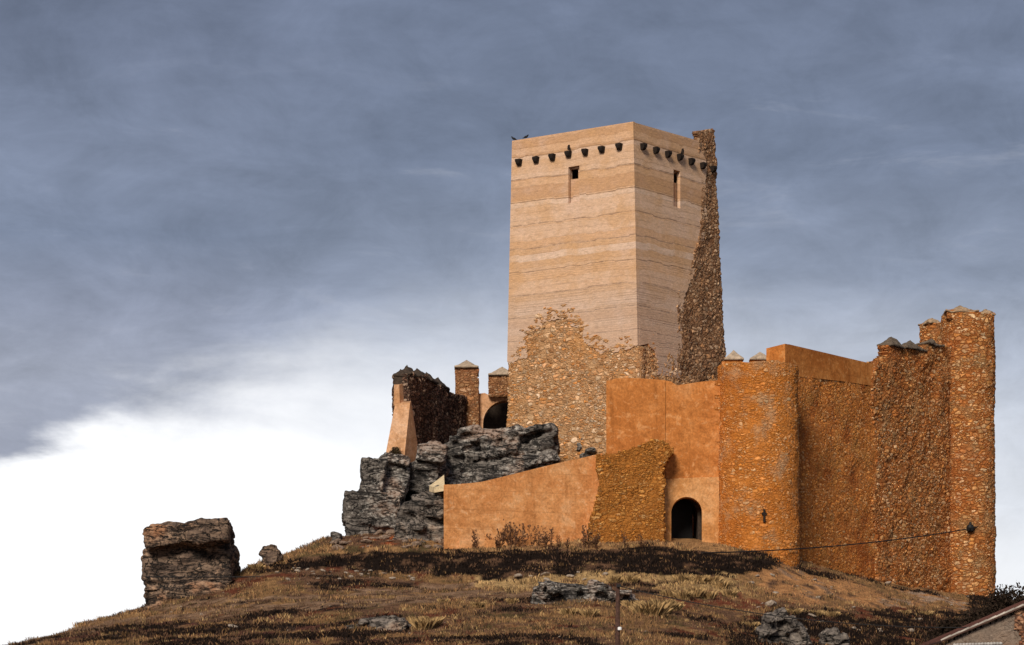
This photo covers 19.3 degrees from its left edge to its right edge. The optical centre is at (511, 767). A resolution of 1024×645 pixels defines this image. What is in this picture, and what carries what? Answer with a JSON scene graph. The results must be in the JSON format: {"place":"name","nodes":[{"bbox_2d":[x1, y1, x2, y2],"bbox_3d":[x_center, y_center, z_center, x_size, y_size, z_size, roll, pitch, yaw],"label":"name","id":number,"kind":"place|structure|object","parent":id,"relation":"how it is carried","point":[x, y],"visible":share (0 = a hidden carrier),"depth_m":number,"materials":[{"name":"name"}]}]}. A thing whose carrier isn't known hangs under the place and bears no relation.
{"place":"outdoors","nodes":[
{"label":"outdoors","id":0,"kind":"place"},
{"bbox_2d":[145,575,333,577],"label":"overhead cable","id":1,"kind":"object","parent":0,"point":[207,576],"visible":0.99,"depth_m":182.82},
{"bbox_2d":[2,532,986,644],"bbox_3d":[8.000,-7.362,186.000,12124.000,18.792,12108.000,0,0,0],"label":"ground","id":2,"kind":"structure","parent":0,"point":[818,588],"depth_m":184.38,"materials":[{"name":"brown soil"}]},
{"bbox_2d":[141,517,240,609],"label":"boulder","id":3,"kind":"object","parent":2,"relation":"on","point":[202,547],"visible":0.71,"depth_m":182.85,"materials":[{"name":"stone"}]},
{"bbox_2d":[247,563,264,569],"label":"grass tussock","id":4,"kind":"object","parent":2,"relation":"on","point":[252,566],"depth_m":185.47,"materials":[{"name":"beige plant"}]},
{"bbox_2d":[259,544,282,565],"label":"boulder","id":5,"kind":"object","parent":2,"relation":"on","point":[270,553],"visible":0.89,"depth_m":187.91,"materials":[{"name":"grey stone"}]},
{"bbox_2d":[330,538,340,544],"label":"field stone","id":6,"kind":"object","parent":2,"relation":"on","point":[335,541],"visible":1,"depth_m":189.77,"materials":[{"name":"grey stone"}]},
{"bbox_2d":[330,531,342,540],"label":"boulder","id":7,"kind":"object","parent":2,"relation":"on","point":[334,535],"visible":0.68,"depth_m":190.62,"materials":[{"name":"grey stone"}]},
{"bbox_2d":[331,544,343,549],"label":"field stone","id":8,"kind":"object","parent":2,"relation":"on","point":[340,547],"visible":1,"depth_m":188.78,"materials":[{"name":"grey stone"}]},
{"bbox_2d":[339,541,348,544],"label":"field stone","id":9,"kind":"object","parent":2,"relation":"on","point":[343,543],"visible":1,"depth_m":189.36,"materials":[{"name":"grey stone"}]},
{"bbox_2d":[361,539,371,542],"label":"field stone","id":10,"kind":"object","parent":2,"relation":"on","point":[366,541],"visible":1,"depth_m":189.50,"materials":[{"name":"brown stone"}]},
{"bbox_2d":[342,452,410,536],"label":"cliff rock","id":11,"kind":"object","parent":2,"relation":"on","point":[375,501],"visible":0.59,"depth_m":195.82,"materials":[{"name":"grey stone"}]},
{"bbox_2d":[389,446,401,453],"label":"bush","id":12,"kind":"object","parent":11,"relation":"on","point":[395,450],"visible":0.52,"depth_m":204.47,"materials":[{"name":"brown plant"}]},
{"bbox_2d":[346,615,410,630],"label":"outcrop","id":13,"kind":"object","parent":2,"relation":"on","point":[391,622],"visible":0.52,"depth_m":159.20,"materials":[{"name":"grey stone"}]},
{"bbox_2d":[375,529,382,534],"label":"field stone","id":14,"kind":"object","parent":2,"relation":"on","point":[378,532],"visible":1,"depth_m":193.20,"materials":[{"name":"beige stone"}]},
{"bbox_2d":[380,535,389,538],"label":"field stone","id":15,"kind":"object","parent":2,"relation":"on","point":[384,536],"visible":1,"depth_m":191.71,"materials":[{"name":"stone"}]},
{"bbox_2d":[386,529,394,533],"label":"field stone","id":16,"kind":"object","parent":2,"relation":"on","point":[390,531],"visible":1,"depth_m":193.48,"materials":[{"name":"beige stone"}]},
{"bbox_2d":[410,541,420,546],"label":"field stone","id":17,"kind":"object","parent":2,"relation":"on","point":[416,543],"visible":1,"depth_m":189.17,"materials":[{"name":"grey stone"}]},
{"bbox_2d":[406,615,429,624],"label":"grass tussock","id":18,"kind":"object","parent":2,"relation":"on","point":[409,618],"depth_m":160.61,"materials":[{"name":"beige plant"}]},
{"bbox_2d":[393,485,443,545],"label":"cliff rock","id":19,"kind":"object","parent":2,"relation":"on","point":[420,516],"visible":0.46,"depth_m":192.14,"materials":[{"name":"grey stone"}]},
{"bbox_2d":[408,617,437,629],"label":"grass tussock","id":20,"kind":"object","parent":2,"relation":"on","point":[416,623],"depth_m":158.69,"materials":[{"name":"beige plant"}]},
{"bbox_2d":[386,365,466,461],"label":"ruined wall","id":21,"kind":"structure","parent":2,"relation":"on","point":[426,407],"depth_m":210.65,"materials":[{"name":"stone"}]},
{"bbox_2d":[407,440,449,500],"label":"cliff rock","id":22,"kind":"object","parent":2,"relation":"on","point":[428,467],"visible":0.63,"depth_m":197.19,"materials":[{"name":"grey stone"}]},
{"bbox_2d":[418,615,445,626],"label":"grass tussock","id":23,"kind":"object","parent":2,"relation":"on","point":[440,620],"depth_m":159.25,"materials":[{"name":"beige plant"}]},
{"bbox_2d":[433,544,443,549],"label":"field stone","id":24,"kind":"object","parent":2,"relation":"on","point":[438,546],"visible":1,"depth_m":189.62,"materials":[{"name":"stone"}]},
{"bbox_2d":[436,598,449,601],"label":"grass tussock","id":25,"kind":"object","parent":2,"relation":"on","point":[439,599],"depth_m":170.61,"materials":[{"name":"brown plant"}]},
{"bbox_2d":[471,530,479,547],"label":"dry thistle","id":26,"kind":"object","parent":2,"relation":"on","point":[473,532],"visible":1,"depth_m":191.26,"materials":[{"name":"brown plant"}]},
{"bbox_2d":[470,601,485,606],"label":"grass tussock","id":27,"kind":"object","parent":2,"relation":"on","point":[476,604],"depth_m":167.23,"materials":[{"name":"brown plant"}]},
{"bbox_2d":[493,533,500,547],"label":"dry thistle","id":28,"kind":"object","parent":2,"relation":"on","point":[497,541],"visible":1,"depth_m":191.87,"materials":[{"name":"brown plant"}]},
{"bbox_2d":[7,542,989,644],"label":"scrub","id":29,"kind":"object","parent":2,"relation":"on","point":[888,632],"visible":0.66,"depth_m":179.74,"materials":[{"name":"brown plant"}]},
{"bbox_2d":[444,423,560,484],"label":"cliff rock","id":30,"kind":"object","parent":2,"relation":"on","point":[476,453],"visible":0.52,"depth_m":199.14,"materials":[{"name":"grey stone"}]},
{"bbox_2d":[454,360,508,428],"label":"arched wall","id":31,"kind":"structure","parent":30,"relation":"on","point":[489,410],"depth_m":222.43,"materials":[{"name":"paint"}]},
{"bbox_2d":[497,519,507,547],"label":"dry thistle","id":32,"kind":"object","parent":2,"relation":"on","point":[503,534],"visible":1,"depth_m":192.18,"materials":[{"name":"brown plant"}]},
{"bbox_2d":[500,521,519,545],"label":"dry thistle","id":33,"kind":"object","parent":2,"relation":"on","point":[508,531],"visible":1,"depth_m":192.18,"materials":[{"name":"brown plant"}]},
{"bbox_2d":[505,598,518,603],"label":"grass tussock","id":34,"kind":"object","parent":2,"relation":"on","point":[510,601],"depth_m":170.72,"materials":[{"name":"brown plant"}]},
{"bbox_2d":[507,522,519,547],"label":"dry thistle","id":35,"kind":"object","parent":2,"relation":"on","point":[516,534],"visible":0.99,"depth_m":192.15,"materials":[{"name":"brown plant"}]},
{"bbox_2d":[429,453,601,548],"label":"retaining wall","id":36,"kind":"structure","parent":2,"relation":"on","point":[560,498],"depth_m":193.03,"materials":[{"name":"orange paint"}]},
{"bbox_2d":[518,523,531,546],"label":"dry thistle","id":37,"kind":"object","parent":2,"relation":"on","point":[522,531],"visible":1,"depth_m":191.99,"materials":[{"name":"brown plant"}]},
{"bbox_2d":[527,525,539,545],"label":"dry thistle","id":38,"kind":"object","parent":2,"relation":"on","point":[534,528],"visible":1,"depth_m":192.34,"materials":[{"name":"brown plant"}]},
{"bbox_2d":[536,534,541,547],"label":"dry thistle","id":39,"kind":"object","parent":2,"relation":"on","point":[538,542],"visible":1,"depth_m":192.52,"materials":[{"name":"brown plant"}]},
{"bbox_2d":[538,526,549,547],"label":"dry thistle","id":40,"kind":"object","parent":2,"relation":"on","point":[544,541],"visible":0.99,"depth_m":192.23,"materials":[{"name":"brown plant"}]},
{"bbox_2d":[540,572,550,575],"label":"field stone","id":41,"kind":"object","parent":2,"relation":"on","point":[545,573],"visible":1,"depth_m":185.63,"materials":[{"name":"stone"}]},
{"bbox_2d":[547,527,553,547],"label":"dry thistle","id":42,"kind":"object","parent":2,"relation":"on","point":[551,535],"visible":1,"depth_m":191.86,"materials":[{"name":"brown plant"}]},
{"bbox_2d":[556,535,561,546],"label":"dry thistle","id":43,"kind":"object","parent":2,"relation":"on","point":[557,544],"visible":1,"depth_m":191.65,"materials":[{"name":"brown plant"}]},
{"bbox_2d":[557,607,578,615],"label":"grass tussock","id":44,"kind":"object","parent":2,"relation":"on","point":[565,612],"depth_m":164.63,"materials":[{"name":"beige plant"}]},
{"bbox_2d":[580,525,588,546],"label":"dry thistle","id":45,"kind":"object","parent":2,"relation":"on","point":[585,535],"visible":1,"depth_m":190.54,"materials":[{"name":"brown plant"}]},
{"bbox_2d":[530,579,639,605],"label":"outcrop","id":46,"kind":"object","parent":2,"relation":"on","point":[548,591],"visible":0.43,"depth_m":170.60,"materials":[{"name":"grey stone"}]},
{"bbox_2d":[578,608,600,617],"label":"grass tussock","id":47,"kind":"object","parent":2,"relation":"on","point":[586,612],"depth_m":164.43,"materials":[{"name":"beige plant"}]},
{"bbox_2d":[584,523,595,547],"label":"dry thistle","id":48,"kind":"object","parent":2,"relation":"on","point":[588,541],"visible":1,"depth_m":190.58,"materials":[{"name":"brown plant"}]},
{"bbox_2d":[591,529,600,548],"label":"dry thistle","id":49,"kind":"object","parent":2,"relation":"on","point":[596,542],"visible":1,"depth_m":190.81,"materials":[{"name":"brown plant"}]},
{"bbox_2d":[606,574,623,582],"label":"grass tussock","id":50,"kind":"object","parent":2,"relation":"on","point":[612,579],"depth_m":184.72,"materials":[{"name":"beige plant"}]},
{"bbox_2d":[506,122,725,535],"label":"castle keep","id":51,"kind":"structure","parent":2,"relation":"on","point":[614,266],"depth_m":208.73,"materials":[{"name":"stone"}]},
{"bbox_2d":[570,166,578,202],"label":"window","id":52,"kind":"structure","parent":51,"relation":"in","point":[574,183],"depth_m":208.83,"materials":[{"name":"beige stone"}]},
{"bbox_2d":[576,438,582,450],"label":"embedded rock","id":53,"kind":"object","parent":51,"relation":"attached to","point":[579,446],"visible":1,"depth_m":207.86,"materials":[{"name":"grey stone"}]},
{"bbox_2d":[579,447,595,457],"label":"embedded rock","id":54,"kind":"object","parent":51,"relation":"attached to","point":[590,451],"visible":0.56,"depth_m":206.97,"materials":[{"name":"grey stone"}]},
{"bbox_2d":[674,171,676,206],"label":"window","id":55,"kind":"structure","parent":51,"relation":"in","point":[675,184],"depth_m":210.06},
{"bbox_2d":[615,583,621,644],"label":"wooden pole","id":56,"kind":"object","parent":2,"relation":"on","point":[618,628],"visible":1,"depth_m":139.91,"materials":[{"name":"brown wood"}]},
{"bbox_2d":[621,586,980,627],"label":"overhead cable","id":57,"kind":"object","parent":56,"relation":"attached to","point":[796,618],"visible":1,"depth_m":136.74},
{"bbox_2d":[621,531,627,546],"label":"dry thistle","id":58,"kind":"object","parent":2,"relation":"on","point":[624,541],"visible":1,"depth_m":192.38,"materials":[{"name":"brown plant"}]},
{"bbox_2d":[588,439,673,542],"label":"rubble wall stub","id":59,"kind":"object","parent":2,"relation":"on","point":[630,500],"visible":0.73,"depth_m":195.65,"materials":[{"name":"brown stone"}]},
{"bbox_2d":[622,575,639,582],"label":"grass tussock","id":60,"kind":"object","parent":2,"relation":"on","point":[630,579],"depth_m":184.62,"materials":[{"name":"beige plant"}]},
{"bbox_2d":[621,600,644,607],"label":"grass tussock","id":61,"kind":"object","parent":2,"relation":"on","point":[626,602],"depth_m":168.07,"materials":[{"name":"brown plant"}]},
{"bbox_2d":[636,533,645,547],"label":"dry thistle","id":62,"kind":"object","parent":2,"relation":"on","point":[640,543],"visible":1,"depth_m":192.97,"materials":[{"name":"brown plant"}]},
{"bbox_2d":[627,605,655,614],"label":"grass tussock","id":63,"kind":"object","parent":2,"relation":"on","point":[635,608],"depth_m":165.83,"materials":[{"name":"beige plant"}]},
{"bbox_2d":[633,600,672,615],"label":"grass tussock","id":64,"kind":"object","parent":2,"relation":"on","point":[662,608],"depth_m":165.97,"materials":[{"name":"beige plant"}]},
{"bbox_2d":[606,378,719,542],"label":"gate wall","id":65,"kind":"structure","parent":2,"relation":"on","point":[682,419],"depth_m":198.74,"materials":[{"name":"paint"}]},
{"bbox_2d":[671,499,691,538],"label":"door","id":66,"kind":"structure","parent":65,"relation":"in","point":[681,512],"depth_m":201.52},
{"bbox_2d":[648,597,679,612],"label":"grass tussock","id":67,"kind":"object","parent":2,"relation":"on","point":[673,604],"depth_m":168.36,"materials":[{"name":"brown plant"}]},
{"bbox_2d":[659,589,678,596],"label":"grass tussock","id":68,"kind":"object","parent":2,"relation":"on","point":[666,593],"depth_m":176.68,"materials":[{"name":"beige plant"}]},
{"bbox_2d":[674,601,685,610],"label":"grass tussock","id":69,"kind":"object","parent":2,"relation":"on","point":[680,607],"depth_m":170.44,"materials":[{"name":"brown plant"}]},
{"bbox_2d":[670,589,694,599],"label":"grass tussock","id":70,"kind":"object","parent":2,"relation":"on","point":[687,594],"depth_m":176.25,"materials":[{"name":"beige plant"}]},
{"bbox_2d":[672,573,693,581],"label":"grass tussock","id":71,"kind":"object","parent":2,"relation":"on","point":[679,577],"depth_m":185.81,"materials":[{"name":"beige plant"}]},
{"bbox_2d":[683,587,706,596],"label":"grass tussock","id":72,"kind":"object","parent":2,"relation":"on","point":[700,592],"depth_m":177.27,"materials":[{"name":"beige plant"}]},
{"bbox_2d":[690,574,709,582],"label":"grass tussock","id":73,"kind":"object","parent":2,"relation":"on","point":[702,579],"depth_m":185.47,"materials":[{"name":"beige plant"}]},
{"bbox_2d":[702,590,718,598],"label":"grass tussock","id":74,"kind":"object","parent":2,"relation":"on","point":[713,594],"depth_m":177.76,"materials":[{"name":"beige plant"}]},
{"bbox_2d":[707,575,724,582],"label":"grass tussock","id":75,"kind":"object","parent":2,"relation":"on","point":[718,578],"depth_m":186.10,"materials":[{"name":"beige plant"}]},
{"bbox_2d":[710,580,731,587],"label":"grass tussock","id":76,"kind":"object","parent":2,"relation":"on","point":[721,584],"depth_m":184.68,"materials":[{"name":"beige plant"}]},
{"bbox_2d":[720,589,738,596],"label":"grass tussock","id":77,"kind":"object","parent":2,"relation":"on","point":[726,592],"depth_m":180.51,"materials":[{"name":"beige plant"}]},
{"bbox_2d":[742,621,759,626],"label":"grass tussock","id":78,"kind":"object","parent":2,"relation":"on","point":[753,623],"depth_m":170.43,"materials":[{"name":"beige plant"}]},
{"bbox_2d":[714,360,799,565],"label":"round turret","id":79,"kind":"object","parent":2,"relation":"on","point":[758,459],"visible":0.83,"depth_m":197.83,"materials":[{"name":"orange stone"}]},
{"bbox_2d":[765,600,776,606],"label":"field stone","id":80,"kind":"object","parent":2,"relation":"on","point":[771,603],"visible":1,"depth_m":180.26,"materials":[{"name":"stone"}]},
{"bbox_2d":[755,607,811,644],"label":"outcrop","id":81,"kind":"object","parent":2,"relation":"on","point":[790,631],"visible":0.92,"depth_m":164.96,"materials":[{"name":"grey stone"}]},
{"bbox_2d":[785,608,803,614],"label":"grass tussock","id":82,"kind":"object","parent":2,"relation":"on","point":[798,610],"depth_m":178.73,"materials":[{"name":"beige plant"}]},
{"bbox_2d":[804,609,825,615],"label":"grass tussock","id":83,"kind":"object","parent":2,"relation":"on","point":[817,612],"depth_m":180.07,"materials":[{"name":"beige plant"}]},
{"bbox_2d":[824,611,841,616],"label":"grass tussock","id":84,"kind":"object","parent":2,"relation":"on","point":[829,614],"depth_m":181.73,"materials":[{"name":"beige plant"}]},
{"bbox_2d":[818,627,849,644],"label":"outcrop","id":85,"kind":"object","parent":2,"relation":"on","point":[833,636],"visible":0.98,"depth_m":167.78,"materials":[{"name":"grey stone"}]},
{"bbox_2d":[766,337,951,592],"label":"curtain wall","id":86,"kind":"structure","parent":2,"relation":"on","point":[875,440],"depth_m":212.88,"materials":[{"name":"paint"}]},
{"bbox_2d":[918,318,940,342],"bbox_3d":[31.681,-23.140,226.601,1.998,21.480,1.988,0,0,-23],"label":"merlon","id":87,"kind":"object","parent":86,"relation":"on","point":[930,328],"visible":0.12,"depth_m":225.76,"materials":[{"name":"brown stone"}]},
{"bbox_2d":[900,609,911,614],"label":"grass tussock","id":88,"kind":"object","parent":2,"relation":"on","point":[909,611],"depth_m":194.30,"materials":[{"name":"beige plant"}]},
{"bbox_2d":[918,611,933,615],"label":"grass tussock","id":89,"kind":"object","parent":2,"relation":"on","point":[930,613],"depth_m":196.85,"materials":[{"name":"beige plant"}]},
{"bbox_2d":[924,616,964,636],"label":"bush","id":90,"kind":"object","parent":2,"relation":"on","point":[946,622],"visible":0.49,"depth_m":185.51,"materials":[{"name":"black plant"}]},
{"bbox_2d":[940,305,996,597],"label":"round tower","id":91,"kind":"structure","parent":2,"relation":"on","point":[967,335],"depth_m":220.80,"materials":[{"name":"brown stone"}]},
{"bbox_2d":[966,522,973,531],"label":"cable insulator","id":92,"kind":"object","parent":91,"relation":"attached to","point":[969,525],"visible":1,"depth_m":220.30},
{"bbox_2d":[701,528,970,553],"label":"overhead cable","id":93,"kind":"object","parent":92,"relation":"attached to","point":[834,545],"visible":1,"depth_m":202.93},
{"bbox_2d":[920,600,1023,644],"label":"barn","id":94,"kind":"structure","parent":2,"relation":"on","point":[1007,630],"depth_m":132.66,"materials":[{"name":"stone"}]},
{"bbox_2d":[946,604,1000,639],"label":"bush","id":95,"kind":"object","parent":2,"relation":"on","point":[973,616],"visible":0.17,"depth_m":183.84,"materials":[{"name":"black plant"}]},
{"bbox_2d":[953,642,1002,644],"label":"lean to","id":96,"kind":"object","parent":2,"relation":"on","point":[992,643],"visible":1,"depth_m":127.50,"materials":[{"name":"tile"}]},
{"bbox_2d":[978,582,1023,618],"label":"bush","id":97,"kind":"object","parent":2,"relation":"on","point":[1001,600],"visible":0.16,"depth_m":184.46,"materials":[{"name":"black plant"}]},
{"bbox_2d":[0,0,1023,644],"label":"sky","id":98,"kind":"structure","parent":0,"point":[228,227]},
{"bbox_2d":[721,350,765,364],"bbox_3d":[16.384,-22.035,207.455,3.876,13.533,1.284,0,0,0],"label":"caps","id":99,"kind":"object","parent":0,"point":[733,356],"depth_m":206.98,"materials":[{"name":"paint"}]}
]}

